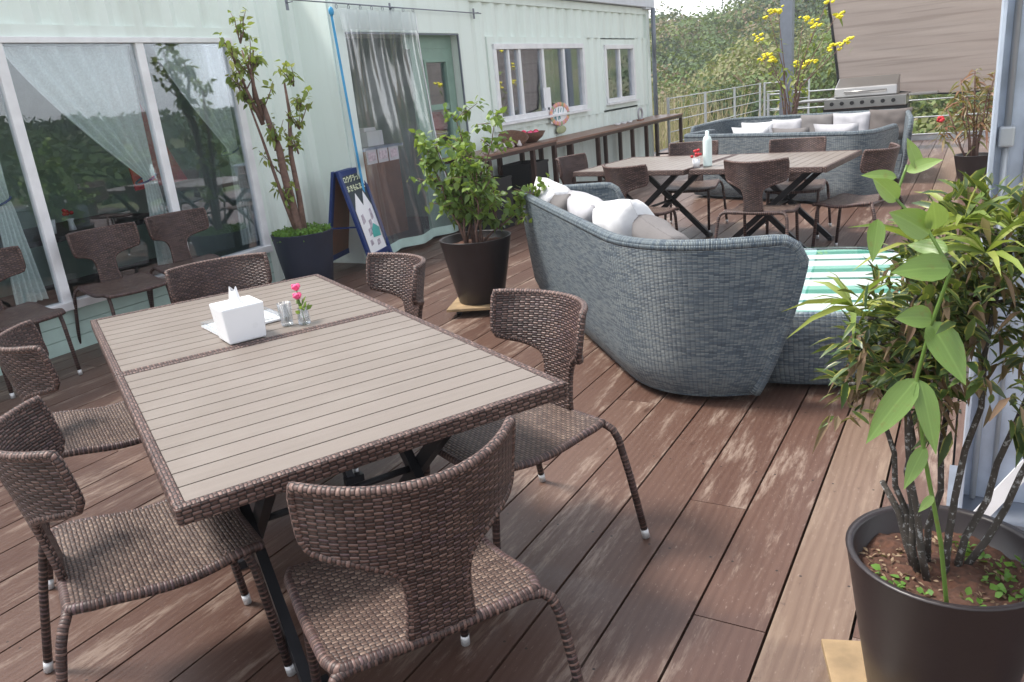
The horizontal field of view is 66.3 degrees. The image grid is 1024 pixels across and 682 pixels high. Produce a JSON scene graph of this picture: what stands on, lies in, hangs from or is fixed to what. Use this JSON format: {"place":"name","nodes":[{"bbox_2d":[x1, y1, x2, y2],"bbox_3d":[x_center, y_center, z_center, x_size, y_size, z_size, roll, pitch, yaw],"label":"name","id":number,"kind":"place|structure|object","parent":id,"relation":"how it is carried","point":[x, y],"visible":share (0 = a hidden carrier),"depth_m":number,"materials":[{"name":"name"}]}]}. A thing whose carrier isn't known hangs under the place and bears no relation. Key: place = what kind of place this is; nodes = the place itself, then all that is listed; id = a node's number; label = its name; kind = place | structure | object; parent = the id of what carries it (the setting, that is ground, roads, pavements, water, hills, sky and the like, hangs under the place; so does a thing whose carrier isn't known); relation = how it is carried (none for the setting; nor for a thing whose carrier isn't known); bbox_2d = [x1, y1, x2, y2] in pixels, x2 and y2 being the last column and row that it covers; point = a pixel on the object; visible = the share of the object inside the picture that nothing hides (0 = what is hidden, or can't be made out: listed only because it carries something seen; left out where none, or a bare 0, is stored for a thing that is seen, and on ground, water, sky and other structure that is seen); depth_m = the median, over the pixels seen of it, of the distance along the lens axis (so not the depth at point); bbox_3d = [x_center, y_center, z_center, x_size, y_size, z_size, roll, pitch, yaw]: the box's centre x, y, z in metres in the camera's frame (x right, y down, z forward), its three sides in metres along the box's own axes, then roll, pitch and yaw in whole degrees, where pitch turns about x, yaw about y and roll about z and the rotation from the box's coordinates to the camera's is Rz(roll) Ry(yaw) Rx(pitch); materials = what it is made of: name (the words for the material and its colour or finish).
{"place":"outdoors","nodes":[
{"label":"outdoors","id":0,"kind":"place"},
{"bbox_2d":[637,107,643,120],"bbox_3d":[2.097,-3.709,12.813,0.080,0.216,0.216,5,21,30],"label":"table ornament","id":1,"kind":"object","parent":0,"point":[638,116],"visible":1,"depth_m":12.78,"materials":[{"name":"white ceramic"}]},
{"bbox_2d":[649,0,743,20],"label":"sky","id":2,"kind":"structure","parent":0,"point":[686,4],"materials":[{"name":"white"}]},
{"bbox_2d":[652,12,985,120],"bbox_3d":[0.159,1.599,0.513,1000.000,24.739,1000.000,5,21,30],"label":"ground","id":3,"kind":"structure","parent":0,"point":[807,54],"depth_m":54.14,"materials":[{"name":"plant"}]},
{"bbox_2d":[671,75,778,133],"bbox_3d":[7.016,-6.549,24.562,4.700,3.546,3.380,-8,18,-8],"label":"bush","id":4,"kind":"object","parent":3,"relation":"on","point":[755,106],"visible":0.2,"depth_m":23.84,"materials":[{"name":"green plant"}]},
{"bbox_2d":[684,12,825,110],"bbox_3d":[10.897,-12.309,35.957,6.479,5.094,6.876,-5,18,3],"label":"bush","id":5,"kind":"object","parent":3,"relation":"on","point":[726,71],"visible":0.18,"depth_m":35.27,"materials":[{"name":"green plant"}]},
{"bbox_2d":[691,34,836,115],"bbox_3d":[9.953,-9.764,30.681,6.188,4.575,6.297,5,21,30],"label":"bush","id":6,"kind":"object","parent":3,"relation":"on","point":[756,76],"visible":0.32,"depth_m":30.25,"materials":[{"name":"green plant"}]},
{"bbox_2d":[732,105,820,116],"bbox_3d":[6.922,-4.841,20.817,4.771,2.665,4.779,5,21,30],"label":"bush","id":7,"kind":"object","parent":3,"relation":"on","point":[813,110],"depth_m":20.18,"materials":[{"name":"green plant"}]},
{"bbox_2d":[654,146,975,639],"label":"deck joists","id":8,"kind":"object","parent":3,"relation":"on","point":[953,460],"depth_m":3.20,"materials":[{"name":"black wood"}]},
{"bbox_2d":[0,137,1023,681],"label":"deck","id":9,"kind":"structure","parent":8,"relation":"on","point":[734,567],"depth_m":2.73,"materials":[{"name":"brown wood"}]},
{"bbox_2d":[0,246,82,398],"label":"wicker chair","id":10,"kind":"object","parent":9,"relation":"on","point":[12,261],"visible":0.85,"depth_m":5.07,"materials":[{"name":"wicker"}]},
{"bbox_2d":[0,319,141,589],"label":"wicker chair","id":11,"kind":"object","parent":9,"relation":"on","point":[27,367],"visible":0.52,"depth_m":2.83,"materials":[{"name":"wicker"}]},
{"bbox_2d":[65,222,173,344],"bbox_3d":[-2.803,-0.395,5.643,0.594,0.841,0.601,10,23,39],"label":"wicker chair","id":12,"kind":"object","parent":9,"relation":"on","point":[102,248],"visible":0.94,"depth_m":5.68,"materials":[{"name":"wicker"}]},
{"bbox_2d":[0,395,295,681],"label":"wicker chair","id":13,"kind":"object","parent":9,"relation":"on","point":[98,562],"visible":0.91,"depth_m":2.03,"materials":[{"name":"wicker"}]},
{"bbox_2d":[0,0,334,375],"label":"glazed container","id":14,"kind":"object","parent":9,"relation":"on","point":[54,161],"visible":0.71,"depth_m":7.30,"materials":[{"name":"green metal"}]},
{"bbox_2d":[0,163,48,304],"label":"curtain","id":15,"kind":"object","parent":14,"relation":"hanging from","point":[27,285],"visible":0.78,"depth_m":5.40,"materials":[{"name":"fabric"}]},
{"bbox_2d":[0,213,149,264],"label":"indoor table","id":16,"kind":"object","parent":14,"relation":"on","point":[33,237],"visible":0.22,"depth_m":6.66,"materials":[{"name":"black plastic"}]},
{"bbox_2d":[61,209,76,230],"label":"indoor flowers","id":17,"kind":"object","parent":16,"relation":"on","point":[71,224],"visible":1,"depth_m":6.37,"materials":[{"name":"red plastic"}]},
{"bbox_2d":[3,46,172,264],"bbox_3d":[-3.103,-1.304,5.862,0.166,1.690,1.020,5,21,30],"label":"curtain","id":18,"kind":"object","parent":14,"relation":"hanging from","point":[90,91],"visible":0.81,"depth_m":5.82,"materials":[{"name":"fabric"}]},
{"bbox_2d":[0,36,272,311],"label":"window","id":19,"kind":"structure","parent":14,"relation":"in","point":[7,91],"depth_m":5.78,"materials":[{"name":"white metal"}]},
{"bbox_2d":[51,219,56,233],"bbox_3d":[-3.677,-0.908,6.250,0.084,0.110,0.082,5,21,30],"label":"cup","id":20,"kind":"object","parent":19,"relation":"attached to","point":[54,225],"visible":0.32,"depth_m":6.24,"materials":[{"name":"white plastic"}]},
{"bbox_2d":[128,103,187,190],"bbox_3d":[-3.029,-1.759,6.498,0.010,0.950,0.570,5,21,30],"label":"curtain","id":21,"kind":"object","parent":14,"relation":"hanging from","point":[178,174],"visible":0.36,"depth_m":6.57,"materials":[{"name":"white fabric"}]},
{"bbox_2d":[152,45,259,244],"bbox_3d":[-2.598,-1.622,6.695,0.166,1.690,0.730,5,21,30],"label":"curtain","id":22,"kind":"object","parent":14,"relation":"hanging from","point":[196,74],"visible":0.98,"depth_m":6.66,"materials":[{"name":"fabric"}]},
{"bbox_2d":[144,207,219,306],"bbox_3d":[-2.493,-0.584,6.136,0.594,0.841,0.601,11,24,41],"label":"wicker chair","id":23,"kind":"object","parent":9,"relation":"on","point":[175,231],"visible":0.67,"depth_m":6.20,"materials":[{"name":"wicker"}]},
{"bbox_2d":[164,252,271,302],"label":"wicker chair","id":24,"kind":"object","parent":9,"relation":"on","point":[200,279],"visible":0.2,"depth_m":3.95,"materials":[{"name":"wicker"}]},
{"bbox_2d":[90,274,395,485],"bbox_3d":[-1.093,0.238,3.317,1.015,0.734,0.953,-16,20,-29],"label":"dining table","id":25,"kind":"object","parent":9,"relation":"on","point":[145,338],"visible":0.59,"depth_m":3.13,"materials":[{"name":"brown wood"}]},
{"bbox_2d":[209,286,265,344],"bbox_3d":[-0.991,-0.105,2.830,0.151,0.192,0.151,-18,21,-33],"label":"tissue box","id":26,"kind":"object","parent":25,"relation":"on","point":[237,318],"visible":1,"depth_m":2.79,"materials":[{"name":"white plastic"}]},
{"bbox_2d":[201,306,279,335],"bbox_3d":[-1.050,-0.080,3.054,0.260,0.020,0.200,-19,22,-35],"label":"card tray","id":27,"kind":"object","parent":25,"relation":"on","point":[270,315],"visible":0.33,"depth_m":3.05,"materials":[{"name":"white plastic"}]},
{"bbox_2d":[276,301,293,325],"bbox_3d":[-0.855,-0.104,2.957,0.054,0.088,0.054,5,21,30],"label":"tumbler","id":28,"kind":"object","parent":25,"relation":"on","point":[284,308],"visible":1,"depth_m":2.94,"materials":[{"name":"clear glass"}]},
{"bbox_2d":[291,283,311,324],"bbox_3d":[-0.788,-0.139,2.954,0.066,0.144,0.122,-11,18,-15],"label":"flower vase","id":29,"kind":"object","parent":25,"relation":"on","point":[297,297],"visible":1,"depth_m":2.95,"materials":[{"name":"clear glass"}]},
{"bbox_2d":[212,7,333,280],"bbox_3d":[-1.932,-1.561,6.589,0.555,2.314,0.734,5,21,30],"label":"potted tree","id":30,"kind":"object","parent":9,"relation":"on","point":[303,248],"visible":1,"depth_m":6.63,"materials":[{"name":"green plant"}]},
{"bbox_2d":[115,308,567,681],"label":"dining table","id":31,"kind":"object","parent":9,"relation":"on","point":[260,424],"visible":0.91,"depth_m":2.16,"materials":[{"name":"brown wood"}]},
{"bbox_2d":[328,167,392,260],"bbox_3d":[-1.512,-1.172,7.506,0.507,0.946,0.520,-1,18,14],"label":"sandwich board","id":32,"kind":"object","parent":9,"relation":"on","point":[348,194],"visible":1,"depth_m":7.43,"materials":[{"name":"blue paint"}]},
{"bbox_2d":[353,252,425,472],"bbox_3d":[-0.590,0.062,3.533,0.594,0.841,0.601,-17,21,-31],"label":"wicker chair","id":33,"kind":"object","parent":9,"relation":"on","point":[401,276],"visible":0.31,"depth_m":3.61,"materials":[{"name":"wicker"}]},
{"bbox_2d":[284,415,583,681],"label":"wicker chair","id":34,"kind":"object","parent":9,"relation":"on","point":[390,572],"visible":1,"depth_m":1.58,"materials":[{"name":"wicker"}]},
{"bbox_2d":[447,297,489,314],"bbox_3d":[-0.209,-0.261,5.690,0.459,0.072,0.440,-1,18,14],"label":"plant stand","id":35,"kind":"object","parent":9,"relation":"on","point":[457,306],"visible":0.23,"depth_m":5.53,"materials":[{"name":"beige wood"}]},
{"bbox_2d":[407,95,549,304],"bbox_3d":[-0.173,-0.996,5.517,0.950,1.412,0.719,5,21,30],"label":"potted shrub","id":36,"kind":"object","parent":35,"relation":"on","point":[477,262],"visible":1,"depth_m":5.41,"materials":[{"name":"green plant"}]},
{"bbox_2d":[291,0,659,263],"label":"container building","id":37,"kind":"structure","parent":9,"relation":"on","point":[588,62],"depth_m":9.90,"materials":[{"name":"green metal"}]},
{"bbox_2d":[285,0,480,18],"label":"curtain rod","id":38,"kind":"object","parent":37,"relation":"attached to","point":[287,6],"visible":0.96,"depth_m":7.50,"materials":[{"name":"grey metal"}]},
{"bbox_2d":[328,7,364,191],"bbox_3d":[-1.504,-2.038,7.309,0.039,2.001,0.166,-1,18,15],"label":"blue strap","id":39,"kind":"object","parent":38,"relation":"hanging from","point":[331,11],"visible":0.96,"depth_m":7.22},
{"bbox_2d":[335,4,458,251],"bbox_3d":[-1.079,-2.133,7.931,0.129,2.322,1.478,5,21,30],"label":"vinyl curtain","id":40,"kind":"object","parent":38,"relation":"hanging from","point":[363,19],"visible":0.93,"depth_m":7.68,"materials":[{"name":"clear plastic"}]},
{"bbox_2d":[366,145,398,164],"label":"photo cards","id":41,"kind":"object","parent":40,"relation":"attached to","point":[371,156],"visible":1,"depth_m":7.59},
{"bbox_2d":[362,142,408,236],"bbox_3d":[-1.681,-1.705,9.004,0.600,1.010,0.840,5,21,30],"label":"reception counter","id":42,"kind":"object","parent":37,"relation":"on","point":[384,182],"visible":0.32,"depth_m":8.97,"materials":[{"name":"brown wood"}]},
{"bbox_2d":[359,127,383,146],"bbox_3d":[-1.639,-2.303,8.849,0.240,0.200,0.280,5,21,30],"label":"card box","id":43,"kind":"object","parent":42,"relation":"on","point":[371,136],"visible":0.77,"depth_m":8.75,"materials":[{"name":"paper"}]},
{"bbox_2d":[401,35,465,228],"bbox_3d":[-0.803,-2.298,8.756,0.090,2.120,0.870,5,21,30],"label":"door","id":44,"kind":"structure","parent":37,"relation":"in","point":[434,48],"depth_m":8.59,"materials":[{"name":"green metal"}]},
{"bbox_2d":[432,112,447,138],"bbox_3d":[-0.905,-2.513,9.160,0.310,0.320,0.310,5,21,30],"label":"red lantern","id":45,"kind":"object","parent":37,"relation":"in","point":[441,126],"visible":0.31,"depth_m":9.05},
{"bbox_2d":[492,43,590,125],"bbox_3d":[0.386,-3.502,10.578,0.250,0.950,2.630,5,21,30],"label":"window","id":46,"kind":"structure","parent":37,"relation":"in","point":[522,71],"depth_m":10.46,"materials":[{"name":"white glass"}]},
{"bbox_2d":[543,87,551,107],"bbox_3d":[0.482,-3.308,10.649,0.003,0.260,0.200,5,21,30],"label":"notice","id":47,"kind":"object","parent":37,"relation":"attached to","point":[549,97],"visible":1,"depth_m":10.67,"materials":[{"name":"paper"}]},
{"bbox_2d":[550,102,569,133],"bbox_3d":[0.669,-3.111,10.930,0.022,0.431,0.630,5,21,30],"label":"wall sign","id":48,"kind":"object","parent":37,"relation":"attached to","point":[558,108],"visible":1,"depth_m":10.92,"materials":[{"name":"plastic"}]},
{"bbox_2d":[603,44,638,105],"bbox_3d":[1.704,-4.336,12.751,0.250,0.900,1.280,5,21,30],"label":"window","id":49,"kind":"structure","parent":37,"relation":"in","point":[631,53],"depth_m":12.75,"materials":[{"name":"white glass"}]},
{"bbox_2d":[466,175,515,231],"bbox_3d":[-0.264,-1.563,8.937,0.408,0.575,0.468,5,21,30],"label":"crate","id":50,"kind":"object","parent":9,"relation":"on","point":[504,182],"visible":0.31,"depth_m":8.84,"materials":[{"name":"black plastic"}]},
{"bbox_2d":[442,139,558,232],"bbox_3d":[-0.056,-1.828,9.220,0.516,0.865,1.770,5,21,30],"label":"shelf table","id":51,"kind":"object","parent":9,"relation":"on","point":[531,147],"visible":0.47,"depth_m":9.22,"materials":[{"name":"brown wood"}]},
{"bbox_2d":[498,130,528,146],"bbox_3d":[0.014,-2.344,9.191,0.360,0.120,0.356,22,43,23],"label":"woven bowl","id":52,"kind":"object","parent":51,"relation":"on","point":[517,135],"visible":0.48,"depth_m":9.27,"materials":[{"name":"brown wicker"}]},
{"bbox_2d":[526,130,544,142],"bbox_3d":[0.206,-2.491,9.578,0.420,0.120,0.416,5,21,30],"label":"woven bowl","id":53,"kind":"object","parent":51,"relation":"on","point":[535,136],"visible":0.65,"depth_m":9.45,"materials":[{"name":"brown wicker"}]},
{"bbox_2d":[502,159,548,217],"bbox_3d":[0.194,-1.874,9.648,0.388,0.645,0.488,5,21,30],"label":"crate","id":54,"kind":"object","parent":9,"relation":"on","point":[520,172],"visible":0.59,"depth_m":9.43,"materials":[{"name":"black plastic"}]},
{"bbox_2d":[422,288,649,548],"bbox_3d":[0.023,0.290,2.633,0.595,0.841,0.601,-17,21,-33],"label":"wicker chair","id":55,"kind":"object","parent":9,"relation":"on","point":[549,325],"visible":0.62,"depth_m":2.63,"materials":[{"name":"wicker"}]},
{"bbox_2d":[555,153,587,184],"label":"wicker chair","id":56,"kind":"object","parent":9,"relation":"on","point":[568,166],"visible":0.41,"depth_m":7.69,"materials":[{"name":"wicker"}]},
{"bbox_2d":[538,113,682,183],"bbox_3d":[1.606,-2.878,12.050,0.506,0.820,5.000,5,21,30],"label":"long counter","id":57,"kind":"object","parent":9,"relation":"on","point":[568,141],"visible":0.58,"depth_m":11.93,"materials":[{"name":"brown wood"}]},
{"bbox_2d":[602,164,679,230],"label":"wicker chair","id":58,"kind":"object","parent":9,"relation":"on","point":[625,179],"visible":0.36,"depth_m":6.28,"materials":[{"name":"wicker"}]},
{"bbox_2d":[573,154,735,236],"bbox_3d":[1.358,-1.294,7.331,1.100,0.734,1.100,8,22,37],"label":"dining table","id":59,"kind":"object","parent":9,"relation":"on","point":[673,167],"visible":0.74,"depth_m":7.28,"materials":[{"name":"wood"}]},
{"bbox_2d":[519,182,808,395],"bbox_3d":[0.681,-0.423,4.657,0.753,0.770,2.703,-9,18,-9],"label":"wicker sofa","id":60,"kind":"object","parent":9,"relation":"on","point":[700,317],"visible":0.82,"depth_m":3.59,"materials":[{"name":"grey wicker"}]},
{"bbox_2d":[534,176,568,202],"bbox_3d":[0.330,-0.917,5.515,0.286,0.440,0.480,-30,28,1],"label":"cushion","id":61,"kind":"object","parent":60,"relation":"on","point":[547,194],"visible":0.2,"depth_m":5.34,"materials":[{"name":"white fabric"}]},
{"bbox_2d":[550,194,575,210],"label":"cushion","id":62,"kind":"object","parent":60,"relation":"on","point":[560,201],"visible":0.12,"depth_m":4.98,"materials":[{"name":"beige fabric"}]},
{"bbox_2d":[567,189,602,222],"bbox_3d":[0.513,-0.695,4.799,0.248,0.440,0.500,-31,26,0],"label":"cushion","id":63,"kind":"object","parent":60,"relation":"on","point":[580,204],"visible":0.21,"depth_m":4.69,"materials":[{"name":"white fabric"}]},
{"bbox_2d":[592,199,654,236],"bbox_3d":[0.660,-0.569,4.328,0.304,0.480,0.600,-33,14,-5],"label":"cushion","id":64,"kind":"object","parent":60,"relation":"on","point":[618,216],"visible":0.28,"depth_m":4.09,"materials":[{"name":"white fabric"}]},
{"bbox_2d":[632,213,689,239],"bbox_3d":[0.787,-0.411,3.929,0.238,0.420,0.520,-31,27,1],"label":"cushion","id":65,"kind":"object","parent":60,"relation":"on","point":[655,227],"visible":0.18,"depth_m":3.87,"materials":[{"name":"white fabric"}]},
{"bbox_2d":[664,140,727,230],"bbox_3d":[1.784,-1.532,7.764,0.601,0.841,0.594,3,20,24],"label":"wicker chair","id":66,"kind":"object","parent":9,"relation":"on","point":[699,184],"visible":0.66,"depth_m":7.82,"materials":[{"name":"wicker"}]},
{"bbox_2d":[666,83,760,155],"bbox_3d":[4.371,-4.681,16.352,0.079,1.100,5.651,6,21,33],"label":"railing","id":67,"kind":"object","parent":9,"relation":"on","point":[704,113],"visible":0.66,"depth_m":15.53,"materials":[{"name":"metal"}]},
{"bbox_2d":[714,157,800,240],"bbox_3d":[1.923,-1.002,6.070,0.601,0.841,0.594,7,22,34],"label":"wicker chair","id":68,"kind":"object","parent":9,"relation":"on","point":[752,181],"visible":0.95,"depth_m":5.85,"materials":[{"name":"wicker"}]},
{"bbox_2d":[689,150,861,247],"bbox_3d":[2.254,-1.172,6.674,1.090,0.734,1.100,7,22,35],"label":"dining table","id":69,"kind":"object","parent":9,"relation":"on","point":[808,163],"visible":0.78,"depth_m":6.51,"materials":[{"name":"wood"}]},
{"bbox_2d":[690,149,701,167],"bbox_3d":[1.536,-1.525,6.539,0.081,0.152,0.096,5,21,30],"label":"flower cup","id":70,"kind":"object","parent":69,"relation":"on","point":[696,162],"visible":1,"depth_m":6.53,"materials":[{"name":"white ceramic"}]},
{"bbox_2d":[703,131,711,166],"bbox_3d":[1.631,-1.608,6.541,0.074,0.290,0.073,5,21,30],"label":"bottle","id":71,"kind":"object","parent":69,"relation":"on","point":[707,150],"visible":1,"depth_m":6.52,"materials":[{"name":"white plastic"}]},
{"bbox_2d":[763,79,809,115],"bbox_3d":[6.398,-5.501,18.279,1.030,1.100,0.040,5,21,30],"label":"railing","id":72,"kind":"object","parent":9,"relation":"on","point":[765,109],"visible":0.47,"depth_m":18.34,"materials":[{"name":"metal"}]},
{"bbox_2d":[779,0,794,114],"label":"steel post","id":73,"kind":"object","parent":9,"relation":"on","point":[787,19],"visible":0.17,"depth_m":13.51,"materials":[{"name":"grey metal"}]},
{"bbox_2d":[827,0,1001,93],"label":"shade cloth","id":74,"kind":"object","parent":73,"relation":"hanging from","point":[943,46],"visible":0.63,"depth_m":12.83,"materials":[{"name":"brown fabric"}]},
{"bbox_2d":[684,123,898,201],"bbox_3d":[3.112,-2.061,9.046,0.898,0.746,2.444,-19,22,-36],"label":"wicker sofa","id":75,"kind":"object","parent":9,"relation":"on","point":[846,177],"visible":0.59,"depth_m":8.24,"materials":[{"name":"grey wicker"}]},
{"bbox_2d":[731,126,769,132],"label":"cushion","id":76,"kind":"object","parent":75,"relation":"on","point":[753,130],"visible":0.23,"depth_m":9.03,"materials":[{"name":"white fabric"}]},
{"bbox_2d":[772,127,809,132],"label":"cushion","id":77,"kind":"object","parent":75,"relation":"on","point":[778,130],"visible":0.15,"depth_m":8.67,"materials":[{"name":"grey fabric"}]},
{"bbox_2d":[813,122,858,131],"bbox_3d":[3.481,-2.135,8.367,0.195,0.400,0.520,-36,30,-26],"label":"cushion","id":78,"kind":"object","parent":75,"relation":"on","point":[835,127],"visible":0.21,"depth_m":8.25,"materials":[{"name":"white fabric"}]},
{"bbox_2d":[764,136,831,238],"bbox_3d":[2.567,-1.395,7.095,0.601,0.841,0.594,3,20,24],"label":"wicker chair","id":79,"kind":"object","parent":9,"relation":"on","point":[804,144],"visible":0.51,"depth_m":7.14,"materials":[{"name":"wicker"}]},
{"bbox_2d":[690,109,913,179],"bbox_3d":[4.016,-2.639,10.569,3.012,0.746,1.487,11,24,42],"label":"wicker sofa","id":80,"kind":"object","parent":9,"relation":"on","point":[723,126],"visible":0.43,"depth_m":11.09,"materials":[{"name":"grey wicker"}]},
{"bbox_2d":[742,121,772,132],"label":"cushion","id":81,"kind":"object","parent":80,"relation":"on","point":[756,125],"visible":0.24,"depth_m":11.13,"materials":[{"name":"white fabric"}]},
{"bbox_2d":[772,118,801,132],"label":"cushion","id":82,"kind":"object","parent":80,"relation":"on","point":[789,123],"visible":0.32,"depth_m":10.90,"materials":[{"name":"white fabric"}]},
{"bbox_2d":[801,113,832,131],"bbox_3d":[4.183,-2.898,10.726,0.500,0.420,0.181,8,5,36],"label":"cushion","id":83,"kind":"object","parent":80,"relation":"on","point":[809,121],"visible":0.42,"depth_m":10.68,"materials":[{"name":"beige fabric"}]},
{"bbox_2d":[833,111,869,129],"bbox_3d":[4.499,-2.826,10.402,0.500,0.420,0.180,8,5,36],"label":"cushion","id":84,"kind":"object","parent":80,"relation":"on","point":[862,119],"visible":0.41,"depth_m":10.30,"materials":[{"name":"white fabric"}]},
{"bbox_2d":[869,107,912,139],"bbox_3d":[4.871,-2.796,10.126,0.520,0.420,0.182,8,5,36],"label":"cushion","id":85,"kind":"object","parent":80,"relation":"on","point":[880,118],"visible":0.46,"depth_m":10.05,"materials":[{"name":"beige fabric"}]},
{"bbox_2d":[751,0,854,114],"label":"flowering plant","id":86,"kind":"object","parent":9,"relation":"on","point":[804,63],"visible":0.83,"depth_m":11.71,"materials":[{"name":"yellow plant"}]},
{"bbox_2d":[821,639,866,681],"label":"plant stand","id":87,"kind":"object","parent":9,"relation":"on","point":[844,661],"visible":0.21,"depth_m":1.97,"materials":[{"name":"beige wood"}]},
{"bbox_2d":[782,138,1023,681],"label":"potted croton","id":88,"kind":"object","parent":87,"relation":"on","point":[938,590],"visible":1,"depth_m":1.56,"materials":[{"name":"plant"}]},
{"bbox_2d":[767,247,932,384],"bbox_3d":[1.624,-0.170,4.215,1.160,0.392,1.400,0,19,18],"label":"wicker ottoman","id":89,"kind":"object","parent":9,"relation":"on","point":[798,362],"visible":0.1,"depth_m":3.71,"materials":[{"name":"fabric"}]},
{"bbox_2d":[811,142,909,247],"bbox_3d":[2.705,-1.081,6.074,0.601,0.841,0.594,-21,23,-40],"label":"wicker chair","id":90,"kind":"object","parent":9,"relation":"on","point":[878,159],"visible":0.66,"depth_m":5.87,"materials":[{"name":"wicker"}]},
{"bbox_2d":[799,74,938,112],"bbox_3d":[5.746,-3.684,12.729,2.040,1.152,0.615,5,21,30],"label":"gas grill","id":91,"kind":"object","parent":9,"relation":"on","point":[868,93],"visible":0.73,"depth_m":12.48,"materials":[{"name":"silver metal"}]},
{"bbox_2d":[767,89,989,134],"bbox_3d":[7.341,-3.922,13.267,5.890,0.980,0.040,5,21,30],"label":"railing","id":92,"kind":"object","parent":9,"relation":"on","point":[768,104],"visible":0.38,"depth_m":13.53,"materials":[{"name":"metal"}]},
{"bbox_2d":[911,132,989,140],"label":"deck kerb","id":93,"kind":"structure","parent":9,"relation":"on","point":[924,137],"depth_m":13.48,"materials":[{"name":"paint"}]},
{"bbox_2d":[927,68,995,186],"bbox_3d":[4.986,-2.342,8.644,0.781,1.241,0.567,5,21,30],"label":"potted cordyline","id":94,"kind":"object","parent":9,"relation":"on","point":[971,161],"visible":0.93,"depth_m":8.56,"materials":[{"name":"plant"}]},
{"bbox_2d":[946,0,1023,530],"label":"steel column","id":95,"kind":"structure","parent":9,"relation":"on","point":[1006,152],"depth_m":2.47,"materials":[{"name":"paint"}]},
{"bbox_2d":[974,459,1023,515],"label":"brace bar","id":96,"kind":"object","parent":95,"relation":"attached to","point":[1001,491],"depth_m":2.50,"materials":[{"name":"white metal"}]},
{"bbox_2d":[649,0,992,139],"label":"hillside woodland","id":97,"kind":"object","parent":3,"relation":"on","point":[685,44],"visible":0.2,"depth_m":57.21,"materials":[{"name":"green plant"}]},
{"bbox_2d":[652,81,991,151],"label":"reeds","id":98,"kind":"object","parent":3,"relation":"on","point":[674,125],"visible":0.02,"depth_m":22.24,"materials":[{"name":"green plant"}]},
{"bbox_2d":[775,26,961,113],"bbox_3d":[12.306,-9.123,27.421,5.983,5.105,5.630,-10,18,-13],"label":"bush","id":99,"kind":"object","parent":3,"relation":"on","point":[831,78],"visible":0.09,"depth_m":27.19,"materials":[{"name":"green plant"}]},
{"bbox_2d":[909,94,969,131],"bbox_3d":[10.924,-5.955,21.918,3.585,3.321,3.839,-1,18,15],"label":"bush","id":100,"kind":"object","parent":3,"relation":"on","point":[926,107],"visible":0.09,"depth_m":20.96,"materials":[{"name":"green plant"}]},
{"bbox_2d":[912,101,972,141],"bbox_3d":[8.934,-3.548,16.081,2.760,2.684,2.916,-9,18,-9],"label":"bush","id":101,"kind":"object","parent":3,"relation":"on","point":[922,124],"visible":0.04,"depth_m":15.83,"materials":[{"name":"green plant"}]}
]}

